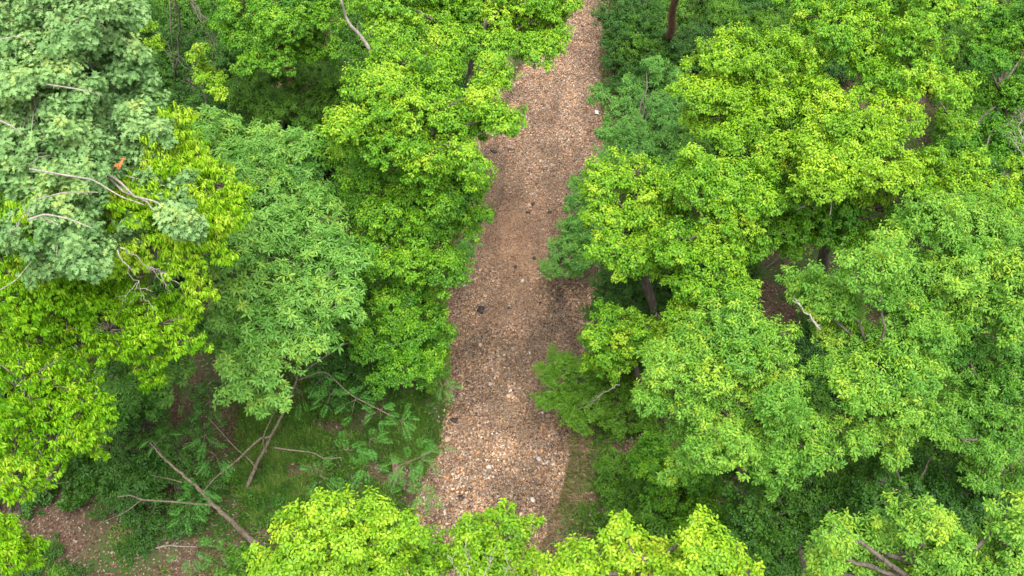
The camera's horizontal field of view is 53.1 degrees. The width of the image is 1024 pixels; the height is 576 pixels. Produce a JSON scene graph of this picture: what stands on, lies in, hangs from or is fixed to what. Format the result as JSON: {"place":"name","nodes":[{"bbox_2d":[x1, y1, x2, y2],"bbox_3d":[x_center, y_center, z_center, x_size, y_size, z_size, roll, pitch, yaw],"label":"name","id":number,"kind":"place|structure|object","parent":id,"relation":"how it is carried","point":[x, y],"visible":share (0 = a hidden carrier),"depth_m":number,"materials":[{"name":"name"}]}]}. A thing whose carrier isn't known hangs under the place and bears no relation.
{"place":"outdoors","nodes":[
{"label":"outdoors","id":0,"kind":"place"},
{"bbox_2d":[395,0,615,575],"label":"gravel","id":1,"kind":"structure","parent":0,"point":[575,100],"depth_m":39.15,"materials":[{"name":"gravel"}]},
{"bbox_2d":[417,0,605,575],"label":"leaf drift","id":2,"kind":"object","parent":1,"relation":"on","point":[583,65],"visible":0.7,"depth_m":39.25,"materials":[{"name":"plant"}]},
{"bbox_2d":[0,0,1023,575],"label":"ground","id":3,"kind":"structure","parent":0,"point":[410,496],"depth_m":34.82,"materials":[{"name":"soil"}]},
{"bbox_2d":[0,559,45,575],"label":"understorey shrub","id":4,"kind":"object","parent":3,"relation":"on","point":[29,573],"visible":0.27,"depth_m":29.66,"materials":[{"name":"green plant"}]},
{"bbox_2d":[6,474,107,520],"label":"shrub","id":5,"kind":"object","parent":3,"relation":"on","point":[27,506],"visible":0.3,"depth_m":32.09,"materials":[{"name":"green plant"}]},
{"bbox_2d":[0,346,119,575],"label":"broadleaf tree","id":6,"kind":"object","parent":3,"relation":"on","point":[66,422],"visible":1,"depth_m":23.01,"materials":[{"name":"green plant"}]},
{"bbox_2d":[27,532,93,575],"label":"shrub","id":7,"kind":"object","parent":3,"relation":"on","point":[79,571],"visible":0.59,"depth_m":30.95,"materials":[{"name":"green plant"}]},
{"bbox_2d":[45,562,78,575],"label":"understorey shrub","id":8,"kind":"object","parent":3,"relation":"on","point":[58,571],"visible":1,"depth_m":29.17,"materials":[{"name":"green plant"}]},
{"bbox_2d":[47,450,108,511],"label":"sapling","id":9,"kind":"object","parent":3,"relation":"on","point":[76,462],"visible":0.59,"depth_m":31.88,"materials":[{"name":"green plant"}]},
{"bbox_2d":[0,0,208,311],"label":"oak tree","id":10,"kind":"object","parent":3,"relation":"on","point":[73,112],"visible":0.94,"depth_m":22.72,"materials":[{"name":"green plant"}]},
{"bbox_2d":[0,249,213,497],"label":"broadleaf tree","id":11,"kind":"object","parent":3,"relation":"on","point":[81,318],"visible":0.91,"depth_m":24.14,"materials":[{"name":"green plant"}]},
{"bbox_2d":[0,100,257,449],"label":"broadleaf tree","id":12,"kind":"object","parent":3,"relation":"on","point":[216,198],"visible":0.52,"depth_m":23.61,"materials":[{"name":"green plant"}]},
{"bbox_2d":[74,435,184,520],"bbox_3d":[-11.996,5.942,32.028,3.133,2.570,2.832,7,48,7],"label":"understorey shrub","id":13,"kind":"object","parent":3,"relation":"on","point":[108,484],"visible":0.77,"depth_m":31.40,"materials":[{"name":"green plant"}]},
{"bbox_2d":[61,246,228,444],"bbox_3d":[-11.148,2.074,31.862,4.636,7.470,7.021,19,51,16],"label":"hickory tree","id":14,"kind":"object","parent":3,"relation":"on","point":[125,390],"visible":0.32,"depth_m":30.61,"materials":[{"name":"green plant"}]},
{"bbox_2d":[86,390,228,569],"bbox_3d":[-11.073,5.782,31.751,4.569,3.140,5.336,0,48,0],"label":"shrub","id":15,"kind":"object","parent":3,"relation":"on","point":[154,524],"visible":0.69,"depth_m":31.65,"materials":[{"name":"green plant"}]},
{"bbox_2d":[99,366,263,574],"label":"mimosa tree","id":16,"kind":"object","parent":3,"relation":"on","point":[250,539],"visible":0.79,"depth_m":30.63,"materials":[{"name":"green plant"}]},
{"bbox_2d":[134,19,228,120],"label":"sapling","id":17,"kind":"object","parent":3,"relation":"on","point":[202,74],"visible":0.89,"depth_m":37.53,"materials":[{"name":"green plant"}]},
{"bbox_2d":[150,10,213,71],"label":"understorey shrub","id":18,"kind":"object","parent":3,"relation":"on","point":[181,39],"visible":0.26,"depth_m":46.05,"materials":[{"name":"green plant"}]},
{"bbox_2d":[152,0,218,34],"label":"understorey shrub","id":19,"kind":"object","parent":3,"relation":"on","point":[186,12],"visible":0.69,"depth_m":46.88,"materials":[{"name":"green plant"}]},
{"bbox_2d":[107,517,279,575],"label":"thin grass","id":20,"kind":"structure","parent":3,"relation":"on","point":[123,536],"depth_m":31.34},
{"bbox_2d":[128,0,260,139],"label":"broadleaf tree","id":21,"kind":"object","parent":3,"relation":"on","point":[195,99],"visible":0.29,"depth_m":42.15,"materials":[{"name":"green plant"}]},
{"bbox_2d":[166,12,227,64],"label":"understorey shrub","id":22,"kind":"object","parent":3,"relation":"on","point":[202,37],"visible":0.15,"depth_m":45.58,"materials":[{"name":"green plant"}]},
{"bbox_2d":[163,0,238,92],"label":"dead tree","id":23,"kind":"object","parent":3,"relation":"on","point":[178,42],"visible":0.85,"depth_m":38.59,"materials":[{"name":"wood"}]},
{"bbox_2d":[220,468,245,504],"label":"shrub","id":24,"kind":"object","parent":3,"relation":"on","point":[237,482],"visible":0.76,"depth_m":32.95,"materials":[{"name":"green plant"}]},
{"bbox_2d":[213,541,261,575],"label":"understorey shrub","id":25,"kind":"object","parent":3,"relation":"on","point":[236,561],"visible":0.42,"depth_m":29.36,"materials":[{"name":"green plant"}]},
{"bbox_2d":[176,103,335,313],"bbox_3d":[-7.955,-1.444,33.844,5.238,9.527,5.360,0,48,0],"label":"hickory tree","id":26,"kind":"object","parent":3,"relation":"on","point":[270,156],"visible":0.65,"depth_m":31.42,"materials":[{"name":"green plant"}]},
{"bbox_2d":[245,483,289,528],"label":"shrub","id":27,"kind":"object","parent":3,"relation":"on","point":[276,502],"visible":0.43,"depth_m":32.53,"materials":[{"name":"green plant"}]},
{"bbox_2d":[201,0,360,137],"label":"broadleaf tree","id":28,"kind":"object","parent":3,"relation":"on","point":[257,18],"visible":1,"depth_m":35.84,"materials":[{"name":"green plant"}]},
{"bbox_2d":[192,182,374,420],"bbox_3d":[-6.686,1.633,30.763,5.940,10.020,6.314,-13,49,-11],"label":"hickory tree","id":29,"kind":"object","parent":3,"relation":"on","point":[326,249],"visible":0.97,"depth_m":28.11,"materials":[{"name":"green plant"}]},
{"bbox_2d":[210,53,356,137],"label":"broadleaf tree","id":30,"kind":"object","parent":3,"relation":"on","point":[278,101],"visible":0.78,"depth_m":39.13,"materials":[{"name":"green plant"}]},
{"bbox_2d":[294,157,345,196],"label":"understorey shrub","id":31,"kind":"object","parent":3,"relation":"on","point":[323,171],"visible":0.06,"depth_m":40.78,"materials":[{"name":"green plant"}]},
{"bbox_2d":[205,207,463,493],"bbox_3d":[-4.949,2.783,33.179,7.068,5.210,10.531,18,50,15],"label":"mimosa tree","id":32,"kind":"object","parent":3,"relation":"on","point":[258,460],"visible":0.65,"depth_m":31.50,"materials":[{"name":"green plant"}]},
{"bbox_2d":[241,483,430,575],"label":"broadleaf tree","id":33,"kind":"object","parent":3,"relation":"on","point":[331,544],"visible":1,"depth_m":22.30,"materials":[{"name":"green plant"}]},
{"bbox_2d":[230,364,450,529],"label":"grass","id":34,"kind":"structure","parent":3,"relation":"on","point":[285,444],"depth_m":34.12,"materials":[{"name":"plant"}]},
{"bbox_2d":[301,0,388,141],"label":"broadleaf tree","id":35,"kind":"object","parent":3,"relation":"on","point":[357,18],"visible":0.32,"depth_m":40.95,"materials":[{"name":"green plant"}]},
{"bbox_2d":[316,11,375,54],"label":"understorey shrub","id":36,"kind":"object","parent":3,"relation":"on","point":[353,43],"visible":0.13,"depth_m":47.28,"materials":[{"name":"green plant"}]},
{"bbox_2d":[334,167,371,222],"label":"understorey shrub","id":37,"kind":"object","parent":3,"relation":"on","point":[348,209],"visible":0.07,"depth_m":39.47,"materials":[{"name":"green plant"}]},
{"bbox_2d":[303,323,403,414],"bbox_3d":[-5.138,3.002,34.202,3.430,3.546,3.236,0,48,0],"label":"shrub","id":38,"kind":"object","parent":3,"relation":"on","point":[342,363],"visible":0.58,"depth_m":33.28,"materials":[{"name":"green plant"}]},
{"bbox_2d":[336,265,459,400],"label":"broadleaf tree","id":39,"kind":"object","parent":3,"relation":"on","point":[402,322],"visible":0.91,"depth_m":31.47,"materials":[{"name":"green plant"}]},
{"bbox_2d":[313,136,496,366],"bbox_3d":[-3.393,-0.631,33.625,5.863,9.379,5.121,0,48,0],"label":"broadleaf tree","id":40,"kind":"object","parent":3,"relation":"on","point":[413,233],"visible":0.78,"depth_m":30.95,"materials":[{"name":"green plant"}]},
{"bbox_2d":[381,438,456,516],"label":"mimosa tree","id":41,"kind":"object","parent":3,"relation":"on","point":[412,477],"visible":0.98,"depth_m":32.30,"materials":[{"name":"green plant"}]},
{"bbox_2d":[313,26,528,272],"bbox_3d":[-2.222,-2.244,33.096,5.912,12.474,4.807,14,50,12],"label":"broadleaf tree","id":42,"kind":"object","parent":3,"relation":"on","point":[383,124],"visible":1,"depth_m":29.16,"materials":[{"name":"green plant"}]},
{"bbox_2d":[398,524,452,575],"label":"broadleaf tree","id":43,"kind":"object","parent":3,"relation":"on","point":[422,562],"visible":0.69,"depth_m":23.78,"materials":[{"name":"green plant"}]},
{"bbox_2d":[416,344,452,394],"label":"shrub","id":44,"kind":"object","parent":3,"relation":"on","point":[430,388],"visible":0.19,"depth_m":35.55,"materials":[{"name":"green plant"}]},
{"bbox_2d":[345,0,586,242],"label":"broadleaf tree","id":45,"kind":"object","parent":3,"relation":"on","point":[457,22],"visible":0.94,"depth_m":33.33,"materials":[{"name":"green plant"}]},
{"bbox_2d":[340,0,374,50],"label":"dead branch","id":46,"kind":"object","parent":45,"relation":"attached to","point":[359,34],"visible":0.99,"depth_m":31.42,"materials":[{"name":"wood"}]},
{"bbox_2d":[454,234,482,279],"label":"shrub","id":47,"kind":"object","parent":3,"relation":"on","point":[462,243],"visible":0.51,"depth_m":38.20,"materials":[{"name":"green plant"}]},
{"bbox_2d":[435,495,551,575],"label":"broadleaf tree","id":48,"kind":"object","parent":3,"relation":"on","point":[487,534],"visible":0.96,"depth_m":23.57,"materials":[{"name":"green plant"}]},
{"bbox_2d":[448,542,513,575],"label":"dead branch","id":49,"kind":"object","parent":48,"relation":"attached to","point":[490,560],"visible":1,"depth_m":21.45,"materials":[{"name":"wood"}]},
{"bbox_2d":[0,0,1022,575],"bbox_3d":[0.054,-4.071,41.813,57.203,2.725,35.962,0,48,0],"label":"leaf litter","id":50,"kind":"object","parent":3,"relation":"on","point":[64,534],"visible":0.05,"depth_m":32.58,"materials":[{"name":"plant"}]},
{"bbox_2d":[0,21,1023,575],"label":"ground cover","id":51,"kind":"object","parent":3,"relation":"on","point":[424,411],"visible":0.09,"depth_m":33.94,"materials":[{"name":"green plant"}]},
{"bbox_2d":[427,0,614,572],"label":"edge weeds","id":52,"kind":"object","parent":3,"relation":"on","point":[556,513],"visible":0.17,"depth_m":36.18,"materials":[{"name":"green plant"}]},
{"bbox_2d":[536,424,600,565],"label":"dry grass","id":53,"kind":"structure","parent":3,"relation":"on","point":[558,526],"depth_m":33.16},
{"bbox_2d":[536,163,615,280],"bbox_3d":[2.217,-2.184,39.062,3.697,3.046,3.912,-17,50,-15],"label":"shrub","id":54,"kind":"object","parent":3,"relation":"on","point":[575,235],"visible":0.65,"depth_m":38.47,"materials":[{"name":"green plant"}]},
{"bbox_2d":[528,343,660,443],"bbox_3d":[2.755,3.710,34.541,4.446,2.832,3.206,0,48,0],"label":"shrub","id":55,"kind":"object","parent":3,"relation":"on","point":[572,402],"visible":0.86,"depth_m":34.10,"materials":[{"name":"green plant"}]},
{"bbox_2d":[553,419,666,557],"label":"bank grass","id":56,"kind":"structure","parent":3,"relation":"on","point":[600,447],"depth_m":33.35,"materials":[{"name":"plant"}]},
{"bbox_2d":[588,0,660,99],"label":"shrub","id":57,"kind":"object","parent":3,"relation":"on","point":[614,21],"visible":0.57,"depth_m":47.42,"materials":[{"name":"green plant"}]},
{"bbox_2d":[576,297,681,394],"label":"broadleaf tree","id":58,"kind":"object","parent":3,"relation":"on","point":[636,327],"visible":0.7,"depth_m":31.55,"materials":[{"name":"green plant"}]},
{"bbox_2d":[591,438,667,543],"bbox_3d":[3.778,6.346,32.350,2.736,2.573,3.162,0,48,0],"label":"shrub","id":59,"kind":"object","parent":3,"relation":"on","point":[625,495],"visible":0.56,"depth_m":32.14,"materials":[{"name":"green plant"}]},
{"bbox_2d":[577,145,692,319],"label":"broadleaf tree","id":60,"kind":"object","parent":3,"relation":"on","point":[633,217],"visible":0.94,"depth_m":30.84,"materials":[{"name":"green plant"}]},
{"bbox_2d":[577,261,699,345],"bbox_3d":[4.391,1.033,35.577,4.163,3.612,3.087,15,50,13],"label":"shrub","id":61,"kind":"object","parent":3,"relation":"on","point":[631,290],"visible":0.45,"depth_m":34.99,"materials":[{"name":"green plant"}]},
{"bbox_2d":[585,52,693,197],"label":"tree","id":62,"kind":"object","parent":3,"relation":"on","point":[665,116],"visible":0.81,"depth_m":37.95,"materials":[{"name":"green plant"}]},
{"bbox_2d":[610,28,669,65],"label":"understorey shrub","id":63,"kind":"object","parent":3,"relation":"on","point":[645,45],"visible":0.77,"depth_m":46.26,"materials":[{"name":"green plant"}]},
{"bbox_2d":[614,56,667,95],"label":"understorey shrub","id":64,"kind":"object","parent":3,"relation":"on","point":[633,70],"visible":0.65,"depth_m":45.70,"materials":[{"name":"green plant"}]},
{"bbox_2d":[602,506,684,574],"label":"understorey shrub","id":65,"kind":"object","parent":3,"relation":"on","point":[658,528],"visible":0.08,"depth_m":28.62,"materials":[{"name":"green plant"}]},
{"bbox_2d":[534,504,765,575],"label":"broadleaf tree","id":66,"kind":"object","parent":3,"relation":"on","point":[700,550],"visible":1,"depth_m":20.76,"materials":[{"name":"green plant"}]},
{"bbox_2d":[616,8,683,45],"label":"understorey shrub","id":67,"kind":"object","parent":3,"relation":"on","point":[664,22],"visible":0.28,"depth_m":47.35,"materials":[{"name":"green plant"}]},
{"bbox_2d":[620,88,683,136],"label":"understorey shrub","id":68,"kind":"object","parent":3,"relation":"on","point":[638,104],"visible":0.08,"depth_m":44.03,"materials":[{"name":"green plant"}]},
{"bbox_2d":[643,0,702,26],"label":"understorey shrub","id":69,"kind":"object","parent":3,"relation":"on","point":[681,13],"visible":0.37,"depth_m":48.48,"materials":[{"name":"green plant"}]},
{"bbox_2d":[637,0,727,79],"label":"shrub","id":70,"kind":"object","parent":3,"relation":"on","point":[675,49],"visible":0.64,"depth_m":46.27,"materials":[{"name":"green plant"}]},
{"bbox_2d":[664,0,714,54],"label":"broadleaf tree","id":71,"kind":"object","parent":3,"relation":"on","point":[671,29],"visible":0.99,"depth_m":43.07,"materials":[{"name":"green plant"}]},
{"bbox_2d":[655,123,723,158],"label":"understorey shrub","id":72,"kind":"object","parent":3,"relation":"on","point":[709,147],"visible":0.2,"depth_m":41.29,"materials":[{"name":"green plant"}]},
{"bbox_2d":[626,427,787,575],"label":"shrub","id":73,"kind":"object","parent":3,"relation":"on","point":[699,492],"visible":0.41,"depth_m":30.34,"materials":[{"name":"green plant"}]},
{"bbox_2d":[644,142,788,332],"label":"broadleaf tree","id":74,"kind":"object","parent":3,"relation":"on","point":[722,186],"visible":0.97,"depth_m":29.79,"materials":[{"name":"green plant"}]},
{"bbox_2d":[695,0,739,28],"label":"understorey shrub","id":75,"kind":"object","parent":3,"relation":"on","point":[721,10],"visible":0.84,"depth_m":48.10,"materials":[{"name":"green plant"}]},
{"bbox_2d":[706,256,764,304],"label":"understorey shrub","id":76,"kind":"object","parent":3,"relation":"on","point":[753,267],"visible":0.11,"depth_m":36.29,"materials":[{"name":"green plant"}]},
{"bbox_2d":[629,286,848,575],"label":"broadleaf tree","id":77,"kind":"object","parent":3,"relation":"on","point":[734,339],"visible":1,"depth_m":23.41,"materials":[{"name":"green plant"}]},
{"bbox_2d":[726,0,776,26],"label":"understorey shrub","id":78,"kind":"object","parent":3,"relation":"on","point":[755,4],"visible":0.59,"depth_m":48.52,"materials":[{"name":"green plant"}]},
{"bbox_2d":[664,19,839,301],"bbox_3d":[7.496,-3.676,34.799,5.440,10.911,4.924,0,48,0],"label":"broadleaf tree","id":79,"kind":"object","parent":3,"relation":"on","point":[743,95],"visible":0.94,"depth_m":31.76,"materials":[{"name":"green plant"}]},
{"bbox_2d":[729,5,786,39],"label":"understorey shrub","id":80,"kind":"object","parent":3,"relation":"on","point":[757,21],"visible":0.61,"depth_m":47.52,"materials":[{"name":"green plant"}]},
{"bbox_2d":[758,71,812,136],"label":"understorey shrub","id":81,"kind":"object","parent":3,"relation":"on","point":[790,123],"visible":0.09,"depth_m":42.14,"materials":[{"name":"green plant"}]},
{"bbox_2d":[761,4,829,62],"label":"understorey shrub","id":82,"kind":"object","parent":3,"relation":"on","point":[783,11],"visible":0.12,"depth_m":45.48,"materials":[{"name":"green plant"}]},
{"bbox_2d":[709,448,887,575],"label":"tree","id":83,"kind":"object","parent":3,"relation":"on","point":[758,534],"visible":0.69,"depth_m":25.66,"materials":[{"name":"green plant"}]},
{"bbox_2d":[759,376,847,453],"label":"understorey shrub","id":84,"kind":"object","parent":3,"relation":"on","point":[816,396],"visible":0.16,"depth_m":32.74,"materials":[{"name":"green plant"}]},
{"bbox_2d":[754,307,865,391],"bbox_3d":[10.068,2.325,34.788,3.955,2.720,3.216,-3,48,-3],"label":"understorey shrub","id":85,"kind":"object","parent":3,"relation":"on","point":[806,350],"visible":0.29,"depth_m":34.24,"materials":[{"name":"green plant"}]},
{"bbox_2d":[795,307,836,344],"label":"understorey shrub","id":86,"kind":"object","parent":3,"relation":"on","point":[804,316],"visible":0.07,"depth_m":36.10,"materials":[{"name":"green plant"}]},
{"bbox_2d":[798,365,849,444],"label":"understorey shrub","id":87,"kind":"object","parent":3,"relation":"on","point":[829,392],"visible":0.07,"depth_m":33.56,"materials":[{"name":"green plant"}]},
{"bbox_2d":[815,57,857,84],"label":"understorey shrub","id":88,"kind":"object","parent":3,"relation":"on","point":[833,68],"visible":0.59,"depth_m":45.36,"materials":[{"name":"green plant"}]},
{"bbox_2d":[745,75,938,313],"bbox_3d":[9.955,-1.691,33.050,5.592,10.590,5.325,0,48,0],"label":"broadleaf tree","id":89,"kind":"object","parent":3,"relation":"on","point":[846,167],"visible":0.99,"depth_m":29.85,"materials":[{"name":"green plant"}]},
{"bbox_2d":[740,162,960,285],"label":"broadleaf tree","id":90,"kind":"object","parent":3,"relation":"on","point":[791,227],"visible":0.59,"depth_m":31.50,"materials":[{"name":"green plant"}]},
{"bbox_2d":[775,236,980,575],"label":"broadleaf tree","id":91,"kind":"object","parent":3,"relation":"on","point":[912,373],"visible":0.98,"depth_m":23.26,"materials":[{"name":"green plant"}]},
{"bbox_2d":[771,0,998,178],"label":"broadleaf tree","id":92,"kind":"object","parent":3,"relation":"on","point":[855,39],"visible":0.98,"depth_m":31.86,"materials":[{"name":"green plant"}]},
{"bbox_2d":[863,165,908,210],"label":"understorey shrub","id":93,"kind":"object","parent":3,"relation":"on","point":[886,194],"visible":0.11,"depth_m":39.91,"materials":[{"name":"green plant"}]},
{"bbox_2d":[802,488,1023,575],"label":"broadleaf tree","id":94,"kind":"object","parent":3,"relation":"on","point":[935,541],"visible":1,"depth_m":20.03,"materials":[{"name":"green plant"}]},
{"bbox_2d":[874,213,951,278],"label":"understorey shrub","id":95,"kind":"object","parent":3,"relation":"on","point":[923,249],"visible":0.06,"depth_m":36.99,"materials":[{"name":"green plant"}]},
{"bbox_2d":[848,428,1019,537],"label":"tree","id":96,"kind":"object","parent":3,"relation":"on","point":[948,494],"visible":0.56,"depth_m":26.36,"materials":[{"name":"green plant"}]},
{"bbox_2d":[904,396,977,488],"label":"understorey shrub","id":97,"kind":"object","parent":3,"relation":"on","point":[923,441],"visible":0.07,"depth_m":30.90,"materials":[{"name":"green plant"}]},
{"bbox_2d":[862,180,1023,565],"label":"broadleaf tree","id":98,"kind":"object","parent":3,"relation":"on","point":[954,216],"visible":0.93,"depth_m":23.95,"materials":[{"name":"green plant"}]},
{"bbox_2d":[926,107,971,151],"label":"understorey shrub","id":99,"kind":"object","parent":3,"relation":"on","point":[935,128],"visible":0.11,"depth_m":41.70,"materials":[{"name":"green plant"}]},
{"bbox_2d":[919,19,979,75],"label":"understorey shrub","id":100,"kind":"object","parent":3,"relation":"on","point":[956,60],"visible":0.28,"depth_m":43.76,"materials":[{"name":"green plant"}]},
{"bbox_2d":[928,73,992,133],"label":"understorey shrub","id":101,"kind":"object","parent":3,"relation":"on","point":[970,109],"visible":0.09,"depth_m":42.02,"materials":[{"name":"green plant"}]},
{"bbox_2d":[940,17,982,42],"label":"understorey shrub","id":102,"kind":"object","parent":3,"relation":"on","point":[952,24],"visible":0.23,"depth_m":46.30,"materials":[{"name":"green plant"}]},
{"bbox_2d":[912,140,1023,287],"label":"broadleaf tree","id":103,"kind":"object","parent":3,"relation":"on","point":[968,177],"visible":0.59,"depth_m":30.28,"materials":[{"name":"green plant"}]},
{"bbox_2d":[925,0,1023,186],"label":"broadleaf tree","id":104,"kind":"object","parent":3,"relation":"on","point":[1004,95],"visible":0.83,"depth_m":36.59,"materials":[{"name":"green plant"}]},
{"bbox_2d":[927,311,1023,575],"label":"broadleaf tree","id":105,"kind":"object","parent":3,"relation":"on","point":[993,403],"visible":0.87,"depth_m":25.36,"materials":[{"name":"green plant"}]},
{"bbox_2d":[948,446,1023,528],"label":"understorey shrub","id":106,"kind":"object","parent":3,"relation":"on","point":[1006,471],"visible":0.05,"depth_m":30.21,"materials":[{"name":"green plant"}]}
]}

